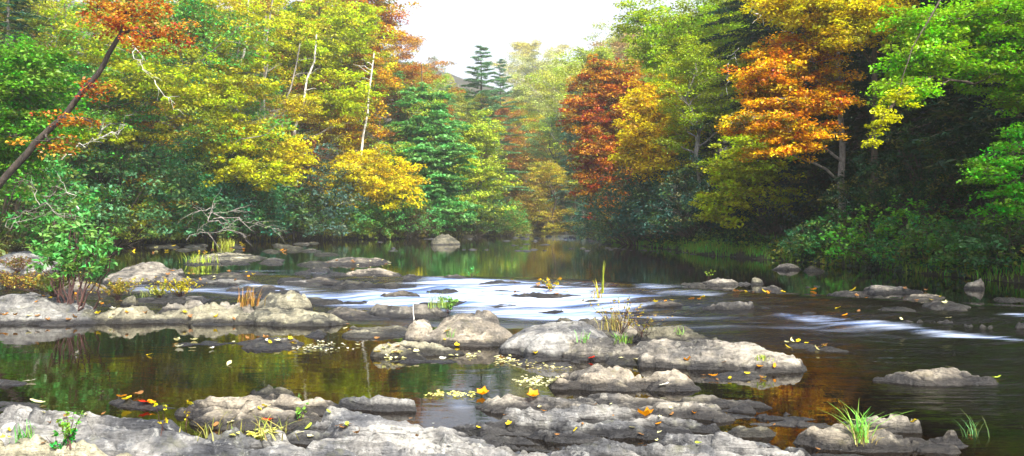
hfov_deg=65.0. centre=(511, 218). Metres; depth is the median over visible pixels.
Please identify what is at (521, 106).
broadleaf tree
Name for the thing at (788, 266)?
river rock
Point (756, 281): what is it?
river rock
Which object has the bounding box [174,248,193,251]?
rock shelf
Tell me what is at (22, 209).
bush
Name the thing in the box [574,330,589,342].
grass tuft
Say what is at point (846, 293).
river rock
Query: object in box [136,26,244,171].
broadleaf tree
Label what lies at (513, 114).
broadleaf tree
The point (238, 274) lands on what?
rock shelf
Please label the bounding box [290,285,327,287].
rock shelf
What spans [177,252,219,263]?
grass tuft
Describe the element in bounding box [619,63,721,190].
broadleaf tree
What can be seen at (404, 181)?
broadleaf tree
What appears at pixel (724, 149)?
broadleaf tree
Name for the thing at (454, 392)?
leaf litter
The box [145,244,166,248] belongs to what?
rock shelf
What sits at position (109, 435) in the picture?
rock ledge
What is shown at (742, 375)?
river rock
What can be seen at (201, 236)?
bush
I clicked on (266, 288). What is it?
river rock
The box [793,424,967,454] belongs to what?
rock ledge
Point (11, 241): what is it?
bush
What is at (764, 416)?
river rock
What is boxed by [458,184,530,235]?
bush
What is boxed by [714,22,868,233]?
maple tree
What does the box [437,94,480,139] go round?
broadleaf tree
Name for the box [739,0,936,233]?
broadleaf tree
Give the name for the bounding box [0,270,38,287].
weed
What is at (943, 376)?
river rock
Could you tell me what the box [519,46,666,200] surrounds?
broadleaf tree
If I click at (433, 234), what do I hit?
undergrowth
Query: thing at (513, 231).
bush
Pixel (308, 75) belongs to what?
broadleaf tree
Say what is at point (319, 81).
broadleaf tree
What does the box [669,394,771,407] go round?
river rock
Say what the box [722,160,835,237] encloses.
bush
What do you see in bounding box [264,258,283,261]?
river rock
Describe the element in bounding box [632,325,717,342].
river rock
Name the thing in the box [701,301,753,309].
river rock
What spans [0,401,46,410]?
river rock
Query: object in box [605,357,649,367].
river rock
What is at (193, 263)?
rock shelf
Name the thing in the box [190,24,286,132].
broadleaf tree
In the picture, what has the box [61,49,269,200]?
broadleaf tree
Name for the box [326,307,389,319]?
river rock
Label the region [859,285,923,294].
river rock
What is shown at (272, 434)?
grass tuft
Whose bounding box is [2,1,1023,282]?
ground
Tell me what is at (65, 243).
sapling
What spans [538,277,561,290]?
weed
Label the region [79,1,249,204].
broadleaf tree
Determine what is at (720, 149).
broadleaf tree
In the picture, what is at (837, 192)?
bush
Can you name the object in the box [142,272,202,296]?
weed
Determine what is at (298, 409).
weed
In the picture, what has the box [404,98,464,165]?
broadleaf tree
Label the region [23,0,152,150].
broadleaf tree
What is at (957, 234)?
bush
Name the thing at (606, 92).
maple tree
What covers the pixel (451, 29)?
sky
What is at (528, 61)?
broadleaf tree
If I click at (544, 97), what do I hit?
broadleaf tree
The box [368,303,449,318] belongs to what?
river rock
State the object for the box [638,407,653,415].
fallen leaf
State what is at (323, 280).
river rock
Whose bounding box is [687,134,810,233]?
broadleaf tree
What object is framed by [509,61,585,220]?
broadleaf tree
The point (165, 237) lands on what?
bush
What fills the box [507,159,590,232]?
broadleaf tree
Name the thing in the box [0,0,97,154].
broadleaf tree
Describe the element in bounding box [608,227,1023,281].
grass
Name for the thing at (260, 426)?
grass tuft
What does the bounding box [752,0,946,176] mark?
hemlock tree
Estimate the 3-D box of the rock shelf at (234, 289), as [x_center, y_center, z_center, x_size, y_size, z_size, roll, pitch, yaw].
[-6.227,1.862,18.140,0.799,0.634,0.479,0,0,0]
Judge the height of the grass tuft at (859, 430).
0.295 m
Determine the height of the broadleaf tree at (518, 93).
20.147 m
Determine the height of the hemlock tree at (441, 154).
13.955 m
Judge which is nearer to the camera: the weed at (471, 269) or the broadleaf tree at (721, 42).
the weed at (471, 269)
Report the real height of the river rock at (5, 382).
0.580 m
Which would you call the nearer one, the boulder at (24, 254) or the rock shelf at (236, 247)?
the boulder at (24, 254)
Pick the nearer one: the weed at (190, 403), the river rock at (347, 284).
the weed at (190, 403)
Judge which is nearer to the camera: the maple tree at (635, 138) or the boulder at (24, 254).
the boulder at (24, 254)
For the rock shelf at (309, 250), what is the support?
on the ground at (822, 183)
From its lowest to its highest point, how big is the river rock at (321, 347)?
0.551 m
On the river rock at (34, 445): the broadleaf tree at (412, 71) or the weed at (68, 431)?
the weed at (68, 431)
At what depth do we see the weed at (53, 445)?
5.27 m
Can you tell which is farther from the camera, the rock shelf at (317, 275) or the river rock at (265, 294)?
the rock shelf at (317, 275)
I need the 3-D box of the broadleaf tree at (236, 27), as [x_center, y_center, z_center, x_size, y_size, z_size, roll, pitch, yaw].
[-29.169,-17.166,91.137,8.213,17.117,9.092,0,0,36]
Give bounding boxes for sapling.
[23,199,121,310]
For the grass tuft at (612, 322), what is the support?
on the boulder at (631, 331)
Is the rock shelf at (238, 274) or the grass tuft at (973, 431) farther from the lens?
the rock shelf at (238, 274)
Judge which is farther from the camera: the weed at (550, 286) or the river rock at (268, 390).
the weed at (550, 286)
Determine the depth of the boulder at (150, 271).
19.65 m
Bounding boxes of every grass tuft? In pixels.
[4,420,42,443]
[130,287,167,296]
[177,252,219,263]
[179,412,245,440]
[217,238,234,246]
[231,416,287,439]
[237,286,265,306]
[252,414,307,440]
[428,291,452,308]
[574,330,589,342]
[591,278,606,298]
[596,306,628,331]
[601,265,605,292]
[607,331,634,343]
[755,354,773,361]
[819,402,909,442]
[843,421,882,446]
[955,416,989,437]
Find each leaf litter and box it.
[229,427,282,439]
[292,340,348,350]
[382,346,514,360]
[423,390,476,396]
[493,358,570,369]
[512,375,563,387]
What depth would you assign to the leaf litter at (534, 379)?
8.28 m
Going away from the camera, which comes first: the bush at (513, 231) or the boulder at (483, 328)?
the boulder at (483, 328)
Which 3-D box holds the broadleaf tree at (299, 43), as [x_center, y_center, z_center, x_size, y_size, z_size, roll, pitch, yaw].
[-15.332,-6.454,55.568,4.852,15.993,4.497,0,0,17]
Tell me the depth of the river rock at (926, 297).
14.86 m
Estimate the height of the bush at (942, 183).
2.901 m
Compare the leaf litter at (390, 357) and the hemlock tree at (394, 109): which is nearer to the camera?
the leaf litter at (390, 357)
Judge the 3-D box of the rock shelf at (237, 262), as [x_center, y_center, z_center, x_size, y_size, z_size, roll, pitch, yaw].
[-9.279,1.727,26.967,1.387,0.606,3.489,0,0,-13]
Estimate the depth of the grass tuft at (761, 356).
8.95 m
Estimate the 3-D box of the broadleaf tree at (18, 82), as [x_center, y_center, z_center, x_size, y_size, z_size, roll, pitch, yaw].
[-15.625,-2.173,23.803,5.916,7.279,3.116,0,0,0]
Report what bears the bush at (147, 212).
on the ground at (822, 183)
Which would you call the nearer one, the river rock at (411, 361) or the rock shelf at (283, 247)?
the river rock at (411, 361)
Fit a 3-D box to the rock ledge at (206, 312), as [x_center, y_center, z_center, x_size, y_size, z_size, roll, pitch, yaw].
[-5.721,1.810,13.478,3.524,0.840,1.244,0,0,0]
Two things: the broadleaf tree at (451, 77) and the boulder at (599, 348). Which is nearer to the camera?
the boulder at (599, 348)
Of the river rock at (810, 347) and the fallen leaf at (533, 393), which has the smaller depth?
the fallen leaf at (533, 393)
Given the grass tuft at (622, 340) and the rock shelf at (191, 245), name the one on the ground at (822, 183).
the rock shelf at (191, 245)
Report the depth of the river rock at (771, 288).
16.74 m
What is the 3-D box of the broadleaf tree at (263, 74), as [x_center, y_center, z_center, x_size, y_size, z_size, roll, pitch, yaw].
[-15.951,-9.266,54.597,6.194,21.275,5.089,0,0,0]
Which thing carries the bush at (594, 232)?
on the ground at (822, 183)
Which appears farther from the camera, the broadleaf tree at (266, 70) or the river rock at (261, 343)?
the broadleaf tree at (266, 70)
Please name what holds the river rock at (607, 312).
on the ground at (822, 183)
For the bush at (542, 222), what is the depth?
87.78 m
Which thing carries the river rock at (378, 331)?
on the ground at (822, 183)
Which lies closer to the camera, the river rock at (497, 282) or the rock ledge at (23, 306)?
the rock ledge at (23, 306)
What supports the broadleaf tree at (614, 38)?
on the ground at (822, 183)
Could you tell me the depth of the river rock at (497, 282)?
18.76 m
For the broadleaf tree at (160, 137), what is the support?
on the ground at (822, 183)
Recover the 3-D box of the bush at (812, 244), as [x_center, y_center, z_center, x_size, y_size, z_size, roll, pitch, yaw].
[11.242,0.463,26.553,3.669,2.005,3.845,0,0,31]
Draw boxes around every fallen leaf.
[477,386,488,394]
[527,388,539,396]
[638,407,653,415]
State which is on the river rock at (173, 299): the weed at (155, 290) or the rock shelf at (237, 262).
the weed at (155, 290)
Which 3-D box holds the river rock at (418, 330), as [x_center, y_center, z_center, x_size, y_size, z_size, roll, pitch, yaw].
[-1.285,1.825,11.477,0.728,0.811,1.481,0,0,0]
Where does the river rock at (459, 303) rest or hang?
on the ground at (822, 183)
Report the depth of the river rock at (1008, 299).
14.65 m
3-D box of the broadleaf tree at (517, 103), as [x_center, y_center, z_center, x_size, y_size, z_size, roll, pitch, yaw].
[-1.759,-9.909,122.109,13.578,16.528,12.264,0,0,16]
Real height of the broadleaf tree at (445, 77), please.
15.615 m
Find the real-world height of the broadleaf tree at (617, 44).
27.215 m
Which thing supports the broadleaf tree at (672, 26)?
on the ground at (822, 183)
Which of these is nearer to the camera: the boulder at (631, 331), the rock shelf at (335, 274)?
the boulder at (631, 331)
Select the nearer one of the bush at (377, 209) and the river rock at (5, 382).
the river rock at (5, 382)
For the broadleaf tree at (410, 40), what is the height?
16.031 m
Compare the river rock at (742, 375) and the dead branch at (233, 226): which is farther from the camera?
the dead branch at (233, 226)
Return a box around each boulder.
[0,251,60,276]
[102,262,185,284]
[236,307,348,326]
[253,290,312,310]
[419,310,512,346]
[430,234,459,244]
[498,321,618,358]
[562,337,629,361]
[586,315,642,340]
[618,338,806,372]
[963,278,984,289]
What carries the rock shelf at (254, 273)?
on the ground at (822, 183)
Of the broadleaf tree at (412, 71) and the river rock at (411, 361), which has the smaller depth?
the river rock at (411, 361)
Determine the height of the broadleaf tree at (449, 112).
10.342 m
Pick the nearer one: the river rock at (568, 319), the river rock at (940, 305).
the river rock at (568, 319)
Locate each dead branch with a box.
[5,176,86,229]
[62,109,132,158]
[129,37,176,109]
[178,190,282,252]
[741,5,792,33]
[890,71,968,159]
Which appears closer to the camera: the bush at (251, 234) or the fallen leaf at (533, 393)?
the fallen leaf at (533, 393)
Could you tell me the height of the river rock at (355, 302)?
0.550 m
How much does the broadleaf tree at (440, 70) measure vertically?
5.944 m
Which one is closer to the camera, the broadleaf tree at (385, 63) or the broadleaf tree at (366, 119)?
the broadleaf tree at (366, 119)
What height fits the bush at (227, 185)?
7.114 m
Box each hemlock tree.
[372,71,419,206]
[376,64,483,231]
[390,79,431,203]
[442,85,466,206]
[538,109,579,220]
[545,83,601,229]
[683,0,852,191]
[721,0,887,188]
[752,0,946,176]
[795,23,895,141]
[803,0,986,181]
[824,0,1023,164]
[858,0,1023,173]
[887,0,1023,170]
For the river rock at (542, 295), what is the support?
on the ground at (822, 183)
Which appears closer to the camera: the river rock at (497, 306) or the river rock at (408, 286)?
the river rock at (497, 306)
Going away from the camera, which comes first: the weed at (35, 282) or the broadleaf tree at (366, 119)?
the weed at (35, 282)
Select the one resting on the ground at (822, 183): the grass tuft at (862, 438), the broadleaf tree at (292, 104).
the broadleaf tree at (292, 104)
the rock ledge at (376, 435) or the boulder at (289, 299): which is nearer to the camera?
the rock ledge at (376, 435)
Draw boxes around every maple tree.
[555,54,655,228]
[606,73,705,229]
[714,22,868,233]
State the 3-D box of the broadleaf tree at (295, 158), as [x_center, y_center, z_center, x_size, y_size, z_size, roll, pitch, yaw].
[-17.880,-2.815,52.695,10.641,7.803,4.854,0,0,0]
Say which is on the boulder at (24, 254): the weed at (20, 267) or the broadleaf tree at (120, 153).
the weed at (20, 267)
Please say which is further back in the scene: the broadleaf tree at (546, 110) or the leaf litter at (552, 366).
the broadleaf tree at (546, 110)
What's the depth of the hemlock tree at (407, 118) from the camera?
68.64 m
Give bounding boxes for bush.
[0,107,213,245]
[0,113,101,253]
[0,154,85,248]
[0,214,48,254]
[6,157,131,241]
[89,169,189,244]
[96,197,193,244]
[99,139,232,243]
[128,162,245,242]
[138,136,295,242]
[162,131,309,241]
[209,182,285,238]
[222,155,329,239]
[243,133,373,240]
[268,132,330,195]
[280,173,374,239]
[316,208,374,238]
[327,184,394,238]
[347,171,445,238]
[347,215,404,238]
[383,195,440,237]
[441,183,510,236]
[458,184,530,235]
[483,204,532,235]
[506,187,563,229]
[570,161,691,244]
[571,201,637,241]
[610,153,713,243]
[632,152,745,238]
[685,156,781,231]
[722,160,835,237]
[778,212,859,254]
[796,202,901,255]
[816,151,923,229]
[818,195,953,260]
[844,116,1003,217]
[858,201,991,263]
[897,204,1023,268]
[917,118,1023,212]
[927,202,1023,269]
[953,209,1023,269]
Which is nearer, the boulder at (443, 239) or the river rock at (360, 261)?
the river rock at (360, 261)
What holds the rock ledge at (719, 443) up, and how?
on the ground at (822, 183)
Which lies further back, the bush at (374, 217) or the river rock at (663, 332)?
the bush at (374, 217)
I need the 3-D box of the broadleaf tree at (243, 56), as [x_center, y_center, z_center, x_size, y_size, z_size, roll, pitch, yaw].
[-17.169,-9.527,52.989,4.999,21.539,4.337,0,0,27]
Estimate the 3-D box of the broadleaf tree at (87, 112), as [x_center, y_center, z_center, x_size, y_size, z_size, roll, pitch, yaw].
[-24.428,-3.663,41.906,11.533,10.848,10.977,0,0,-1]
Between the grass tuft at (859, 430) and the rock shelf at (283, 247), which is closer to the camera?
the grass tuft at (859, 430)
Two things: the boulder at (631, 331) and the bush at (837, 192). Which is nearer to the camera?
the boulder at (631, 331)
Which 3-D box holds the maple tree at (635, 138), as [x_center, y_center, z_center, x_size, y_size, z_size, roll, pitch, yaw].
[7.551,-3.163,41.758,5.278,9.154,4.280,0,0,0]
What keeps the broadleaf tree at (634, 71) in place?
on the ground at (822, 183)
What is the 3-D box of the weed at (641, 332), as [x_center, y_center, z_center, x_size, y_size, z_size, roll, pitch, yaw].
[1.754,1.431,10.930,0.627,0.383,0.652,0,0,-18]
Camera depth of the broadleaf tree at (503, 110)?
102.67 m
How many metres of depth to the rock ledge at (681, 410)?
7.04 m
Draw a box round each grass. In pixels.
[2,228,463,255]
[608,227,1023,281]
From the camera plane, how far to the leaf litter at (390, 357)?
9.81 m
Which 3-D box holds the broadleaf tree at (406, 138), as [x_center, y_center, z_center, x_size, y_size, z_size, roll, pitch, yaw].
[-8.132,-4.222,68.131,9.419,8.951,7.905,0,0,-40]
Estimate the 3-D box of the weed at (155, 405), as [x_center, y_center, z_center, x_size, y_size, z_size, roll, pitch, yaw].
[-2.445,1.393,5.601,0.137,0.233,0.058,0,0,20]
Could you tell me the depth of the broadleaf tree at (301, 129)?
68.16 m
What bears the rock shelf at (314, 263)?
on the ground at (822, 183)
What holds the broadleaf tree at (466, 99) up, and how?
on the ground at (822, 183)
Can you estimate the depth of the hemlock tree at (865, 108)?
30.71 m
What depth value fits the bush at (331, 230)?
56.31 m
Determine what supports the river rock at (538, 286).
on the ground at (822, 183)
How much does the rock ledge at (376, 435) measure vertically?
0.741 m
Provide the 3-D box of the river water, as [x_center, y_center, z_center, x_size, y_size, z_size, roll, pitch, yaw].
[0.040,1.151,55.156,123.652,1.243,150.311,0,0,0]
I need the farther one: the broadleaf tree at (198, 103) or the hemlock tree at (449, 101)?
the hemlock tree at (449, 101)
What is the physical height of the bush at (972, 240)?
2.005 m
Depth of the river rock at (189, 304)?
14.63 m
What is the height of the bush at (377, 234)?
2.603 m
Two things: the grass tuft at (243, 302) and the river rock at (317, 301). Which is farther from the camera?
the river rock at (317, 301)
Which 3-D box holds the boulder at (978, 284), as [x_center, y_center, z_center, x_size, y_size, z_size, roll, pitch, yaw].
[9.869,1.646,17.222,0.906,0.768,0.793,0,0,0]
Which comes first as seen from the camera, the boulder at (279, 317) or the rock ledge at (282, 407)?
the rock ledge at (282, 407)
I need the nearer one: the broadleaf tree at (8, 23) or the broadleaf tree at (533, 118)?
the broadleaf tree at (8, 23)
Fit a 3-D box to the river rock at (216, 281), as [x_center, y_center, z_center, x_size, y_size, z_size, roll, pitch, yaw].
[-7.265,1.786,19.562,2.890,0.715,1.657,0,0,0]
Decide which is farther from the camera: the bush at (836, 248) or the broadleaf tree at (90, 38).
the broadleaf tree at (90, 38)
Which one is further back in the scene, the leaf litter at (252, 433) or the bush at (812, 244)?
the bush at (812, 244)
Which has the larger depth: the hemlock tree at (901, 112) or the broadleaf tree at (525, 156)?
the broadleaf tree at (525, 156)
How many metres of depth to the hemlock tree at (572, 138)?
89.55 m
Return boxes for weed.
[0,255,52,272]
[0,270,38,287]
[0,270,86,290]
[14,272,88,296]
[46,428,77,450]
[55,410,83,448]
[66,277,146,299]
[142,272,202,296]
[144,282,178,298]
[152,402,167,434]
[184,400,192,426]
[295,401,308,421]
[437,295,458,312]
[467,266,480,275]
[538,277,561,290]
[581,297,644,333]
[615,311,672,336]
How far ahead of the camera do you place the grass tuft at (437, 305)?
14.11 m
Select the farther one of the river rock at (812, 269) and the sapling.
the river rock at (812, 269)
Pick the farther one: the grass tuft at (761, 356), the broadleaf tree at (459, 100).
the broadleaf tree at (459, 100)
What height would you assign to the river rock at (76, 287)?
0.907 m
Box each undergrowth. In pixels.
[0,174,544,255]
[603,99,1023,278]
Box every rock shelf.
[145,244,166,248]
[158,244,178,248]
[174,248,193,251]
[184,260,199,265]
[185,244,202,247]
[190,247,205,250]
[211,272,249,277]
[221,260,248,264]
[226,287,246,291]
[229,246,244,248]
[241,271,266,276]
[260,261,282,264]
[263,249,281,253]
[274,245,291,248]
[277,277,300,283]
[280,279,321,286]
[283,280,309,284]
[287,248,301,251]
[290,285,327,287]
[295,271,310,273]
[297,260,331,267]
[302,249,319,251]
[302,265,327,267]
[305,267,332,272]
[314,252,337,256]
[314,274,330,276]
[324,272,344,275]
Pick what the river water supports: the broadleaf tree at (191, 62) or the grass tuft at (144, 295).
the grass tuft at (144, 295)
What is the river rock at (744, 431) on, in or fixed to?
on the ground at (822, 183)
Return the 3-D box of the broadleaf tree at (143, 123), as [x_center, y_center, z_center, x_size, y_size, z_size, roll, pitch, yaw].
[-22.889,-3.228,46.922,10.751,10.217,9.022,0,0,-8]
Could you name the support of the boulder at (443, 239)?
on the ground at (822, 183)
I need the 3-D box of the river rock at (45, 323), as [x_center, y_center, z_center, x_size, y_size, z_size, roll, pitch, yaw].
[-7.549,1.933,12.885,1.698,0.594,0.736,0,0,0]
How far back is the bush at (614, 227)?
45.39 m
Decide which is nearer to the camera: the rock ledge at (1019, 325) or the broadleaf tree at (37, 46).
the rock ledge at (1019, 325)
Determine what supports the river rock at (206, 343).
on the ground at (822, 183)
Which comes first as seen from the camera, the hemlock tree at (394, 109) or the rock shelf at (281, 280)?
the rock shelf at (281, 280)
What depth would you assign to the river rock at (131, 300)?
15.55 m
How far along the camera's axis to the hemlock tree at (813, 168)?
35.54 m
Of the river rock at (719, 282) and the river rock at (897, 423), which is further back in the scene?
the river rock at (719, 282)
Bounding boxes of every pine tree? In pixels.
[456,45,534,199]
[485,59,528,205]
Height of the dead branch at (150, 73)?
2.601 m
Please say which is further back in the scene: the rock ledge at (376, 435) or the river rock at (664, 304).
the river rock at (664, 304)
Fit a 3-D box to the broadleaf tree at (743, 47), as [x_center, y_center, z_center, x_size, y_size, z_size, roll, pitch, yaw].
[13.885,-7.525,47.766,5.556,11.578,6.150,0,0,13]
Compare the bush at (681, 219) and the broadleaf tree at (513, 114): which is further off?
the broadleaf tree at (513, 114)
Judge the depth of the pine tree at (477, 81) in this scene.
91.59 m
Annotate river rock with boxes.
[0,379,26,385]
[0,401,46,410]
[0,434,131,455]
[15,321,78,325]
[35,277,108,293]
[89,295,138,305]
[109,398,177,409]
[136,295,209,302]
[158,299,203,312]
[167,278,260,285]
[176,341,235,345]
[180,322,246,325]
[196,274,247,279]
[220,301,253,312]
[236,336,304,350]
[237,285,284,291]
[247,290,302,298]
[249,384,294,397]
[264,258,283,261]
[284,346,334,350]
[287,418,321,433]
[304,330,326,337]
[306,277,338,284]
[308,297,343,304]
[325,257,391,264]
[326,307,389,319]
[327,280,401,288]
[338,395,416,411]
[342,325,407,337]
[343,268,401,276]
[343,301,374,303]
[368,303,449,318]
[370,340,464,358]
[381,290,419,296]
[383,358,456,363]
[399,285,416,287]
[401,274,422,281]
[402,319,432,341]
[419,300,466,305]
[426,288,458,293]
[442,274,471,278]
[479,280,520,284]
[491,304,515,307]
[508,357,579,366]
[511,292,580,298]
[525,285,554,288]
[538,309,563,313]
[548,363,700,391]
[556,317,589,321]
[595,311,627,313]
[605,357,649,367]
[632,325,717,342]
[634,291,658,294]
[646,301,699,306]
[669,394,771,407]
[681,281,705,285]
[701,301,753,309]
[702,278,738,285]
[703,370,766,381]
[727,426,776,437]
[738,282,750,284]
[751,277,763,284]
[755,414,815,419]
[759,285,783,291]
[771,263,800,269]
[785,343,848,351]
[804,266,824,271]
[811,453,862,455]
[826,290,868,295]
[855,413,921,432]
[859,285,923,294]
[872,367,998,385]
[879,306,915,311]
[903,294,944,300]
[903,319,952,322]
[922,300,970,310]
[994,297,1023,302]
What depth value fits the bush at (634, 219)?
41.52 m
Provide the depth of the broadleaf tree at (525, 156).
103.92 m
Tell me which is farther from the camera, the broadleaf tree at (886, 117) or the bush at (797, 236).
the bush at (797, 236)
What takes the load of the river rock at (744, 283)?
on the ground at (822, 183)
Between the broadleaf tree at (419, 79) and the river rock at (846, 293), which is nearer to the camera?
the river rock at (846, 293)
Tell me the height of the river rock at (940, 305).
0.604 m
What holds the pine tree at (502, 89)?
on the ground at (822, 183)
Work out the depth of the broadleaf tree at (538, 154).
95.01 m
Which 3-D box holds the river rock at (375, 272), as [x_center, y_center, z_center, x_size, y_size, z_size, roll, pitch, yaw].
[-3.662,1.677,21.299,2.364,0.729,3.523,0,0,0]
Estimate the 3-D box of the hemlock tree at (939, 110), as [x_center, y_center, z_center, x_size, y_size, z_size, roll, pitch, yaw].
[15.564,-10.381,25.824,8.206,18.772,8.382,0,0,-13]
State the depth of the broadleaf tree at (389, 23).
63.73 m
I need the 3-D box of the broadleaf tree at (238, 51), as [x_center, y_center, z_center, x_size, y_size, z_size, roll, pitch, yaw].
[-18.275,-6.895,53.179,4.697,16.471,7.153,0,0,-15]
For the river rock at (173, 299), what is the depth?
16.55 m
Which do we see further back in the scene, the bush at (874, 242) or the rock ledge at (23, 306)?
the bush at (874, 242)
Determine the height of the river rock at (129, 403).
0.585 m
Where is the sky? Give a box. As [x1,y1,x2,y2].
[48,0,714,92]
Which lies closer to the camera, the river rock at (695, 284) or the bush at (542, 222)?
the river rock at (695, 284)
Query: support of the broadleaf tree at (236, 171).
on the ground at (822, 183)
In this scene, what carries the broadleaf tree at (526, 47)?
on the ground at (822, 183)
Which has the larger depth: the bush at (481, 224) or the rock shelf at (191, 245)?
the bush at (481, 224)
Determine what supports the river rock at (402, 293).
on the ground at (822, 183)
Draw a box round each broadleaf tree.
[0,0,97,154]
[0,0,97,237]
[0,0,201,188]
[0,0,251,187]
[0,32,94,200]
[0,32,162,204]
[2,16,166,212]
[3,7,68,110]
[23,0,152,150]
[28,0,173,161]
[31,74,208,222]
[48,0,299,192]
[60,70,209,221]
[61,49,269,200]
[78,17,190,217]
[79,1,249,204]
[116,0,306,211]
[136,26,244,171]
[166,118,318,202]
[170,0,329,129]
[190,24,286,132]
[192,0,377,150]
[196,0,270,198]
[220,0,266,122]
[229,0,398,200]
[236,0,326,145]
[237,0,257,109]
[240,88,374,223]
[244,0,273,130]
[246,12,340,178]
[247,4,335,138]
[267,4,331,146]
[268,0,390,156]
[278,5,345,208]
[298,55,367,162]
[302,0,421,159]
[310,144,430,221]
[315,69,461,208]
[333,62,465,177]
[338,45,430,146]
[342,29,455,149]
[345,26,418,218]
[348,67,436,151]
[372,119,454,192]
[401,69,449,117]
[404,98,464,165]
[417,99,457,124]
[430,74,459,91]
[431,88,483,161]
[436,65,445,74]
[436,108,525,227]
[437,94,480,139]
[442,74,456,86]
[450,91,487,165]
[454,95,520,192]
[463,103,538,184]
[471,95,561,201]
[477,97,540,200]
[490,39,572,124]
[498,84,547,197]
[498,128,562,217]
[501,110,558,200]
[503,49,566,117]
[505,116,581,223]
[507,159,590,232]
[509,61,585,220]
[511,130,565,213]
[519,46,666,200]
[524,58,611,216]
[524,91,564,114]
[554,19,663,158]
[587,25,652,190]
[609,0,758,179]
[613,54,717,175]
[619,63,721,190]
[620,42,738,187]
[624,13,727,178]
[641,40,744,229]
[647,22,777,183]
[658,0,770,151]
[673,4,781,159]
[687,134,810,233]
[712,0,776,136]
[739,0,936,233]
[860,0,1023,117]
[861,0,940,148]
[956,122,1023,225]
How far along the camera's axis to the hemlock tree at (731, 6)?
38.94 m
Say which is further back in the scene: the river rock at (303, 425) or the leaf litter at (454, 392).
the leaf litter at (454, 392)
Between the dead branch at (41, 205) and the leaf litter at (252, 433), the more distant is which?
the dead branch at (41, 205)
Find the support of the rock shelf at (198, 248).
on the ground at (822, 183)
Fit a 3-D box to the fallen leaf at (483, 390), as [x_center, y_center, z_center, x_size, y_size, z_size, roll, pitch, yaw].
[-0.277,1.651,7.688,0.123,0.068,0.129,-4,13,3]
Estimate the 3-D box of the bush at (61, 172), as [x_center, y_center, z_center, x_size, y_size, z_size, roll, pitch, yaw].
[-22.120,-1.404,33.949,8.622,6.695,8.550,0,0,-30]
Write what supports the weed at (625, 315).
on the boulder at (631, 331)
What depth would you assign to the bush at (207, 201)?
46.47 m
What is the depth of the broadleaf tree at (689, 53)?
38.09 m
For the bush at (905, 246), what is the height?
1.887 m
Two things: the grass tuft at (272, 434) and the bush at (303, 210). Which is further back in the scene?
the bush at (303, 210)
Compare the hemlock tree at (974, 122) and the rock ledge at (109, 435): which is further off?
the hemlock tree at (974, 122)
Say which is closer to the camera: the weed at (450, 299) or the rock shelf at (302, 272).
the weed at (450, 299)
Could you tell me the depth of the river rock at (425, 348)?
9.99 m
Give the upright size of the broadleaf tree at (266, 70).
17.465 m
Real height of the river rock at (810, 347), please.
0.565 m
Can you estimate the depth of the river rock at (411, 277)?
19.82 m
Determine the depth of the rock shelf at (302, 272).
21.86 m
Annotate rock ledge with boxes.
[0,292,97,324]
[0,404,340,455]
[84,302,242,323]
[174,394,342,430]
[184,252,266,264]
[287,406,550,455]
[452,404,720,443]
[475,393,855,427]
[551,431,810,455]
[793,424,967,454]
[964,322,1023,327]
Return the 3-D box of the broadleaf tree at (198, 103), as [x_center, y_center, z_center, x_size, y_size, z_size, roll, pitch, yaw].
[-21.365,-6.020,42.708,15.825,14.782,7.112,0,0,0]
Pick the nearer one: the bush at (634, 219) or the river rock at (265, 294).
the river rock at (265, 294)
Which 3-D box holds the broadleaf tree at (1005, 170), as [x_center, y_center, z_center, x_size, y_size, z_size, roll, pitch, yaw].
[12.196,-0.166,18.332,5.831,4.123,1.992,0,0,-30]
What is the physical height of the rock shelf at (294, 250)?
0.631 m
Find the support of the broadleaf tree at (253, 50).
on the ground at (822, 183)
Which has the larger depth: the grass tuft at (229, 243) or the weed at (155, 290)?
the grass tuft at (229, 243)
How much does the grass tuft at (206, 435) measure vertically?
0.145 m
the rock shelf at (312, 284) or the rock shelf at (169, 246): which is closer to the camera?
the rock shelf at (312, 284)
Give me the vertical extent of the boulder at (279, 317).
0.774 m
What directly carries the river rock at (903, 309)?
on the ground at (822, 183)
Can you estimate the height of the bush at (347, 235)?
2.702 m
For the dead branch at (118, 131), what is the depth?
29.94 m
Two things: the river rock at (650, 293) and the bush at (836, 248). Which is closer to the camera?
the river rock at (650, 293)
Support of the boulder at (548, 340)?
on the ground at (822, 183)
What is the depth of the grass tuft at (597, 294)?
16.27 m
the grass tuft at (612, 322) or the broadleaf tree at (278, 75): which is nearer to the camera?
the grass tuft at (612, 322)
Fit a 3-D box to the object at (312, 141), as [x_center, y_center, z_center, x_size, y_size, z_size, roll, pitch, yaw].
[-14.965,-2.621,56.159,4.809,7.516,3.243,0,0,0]
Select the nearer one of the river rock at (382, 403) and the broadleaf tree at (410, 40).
the river rock at (382, 403)
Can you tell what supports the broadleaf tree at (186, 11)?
on the ground at (822, 183)
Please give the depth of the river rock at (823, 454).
5.70 m
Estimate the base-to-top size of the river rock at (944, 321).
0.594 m
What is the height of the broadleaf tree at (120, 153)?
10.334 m
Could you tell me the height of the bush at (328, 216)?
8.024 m
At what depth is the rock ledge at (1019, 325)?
11.95 m
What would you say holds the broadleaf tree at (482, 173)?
on the ground at (822, 183)
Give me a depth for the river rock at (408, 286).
18.33 m
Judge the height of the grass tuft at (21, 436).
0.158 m
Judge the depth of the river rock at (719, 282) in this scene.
18.12 m
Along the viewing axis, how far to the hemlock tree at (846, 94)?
42.77 m
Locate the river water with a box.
[0,223,1023,455]
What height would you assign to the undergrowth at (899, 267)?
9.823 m
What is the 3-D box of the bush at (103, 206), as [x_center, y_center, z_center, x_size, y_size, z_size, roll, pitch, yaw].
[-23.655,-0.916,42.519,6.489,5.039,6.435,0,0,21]

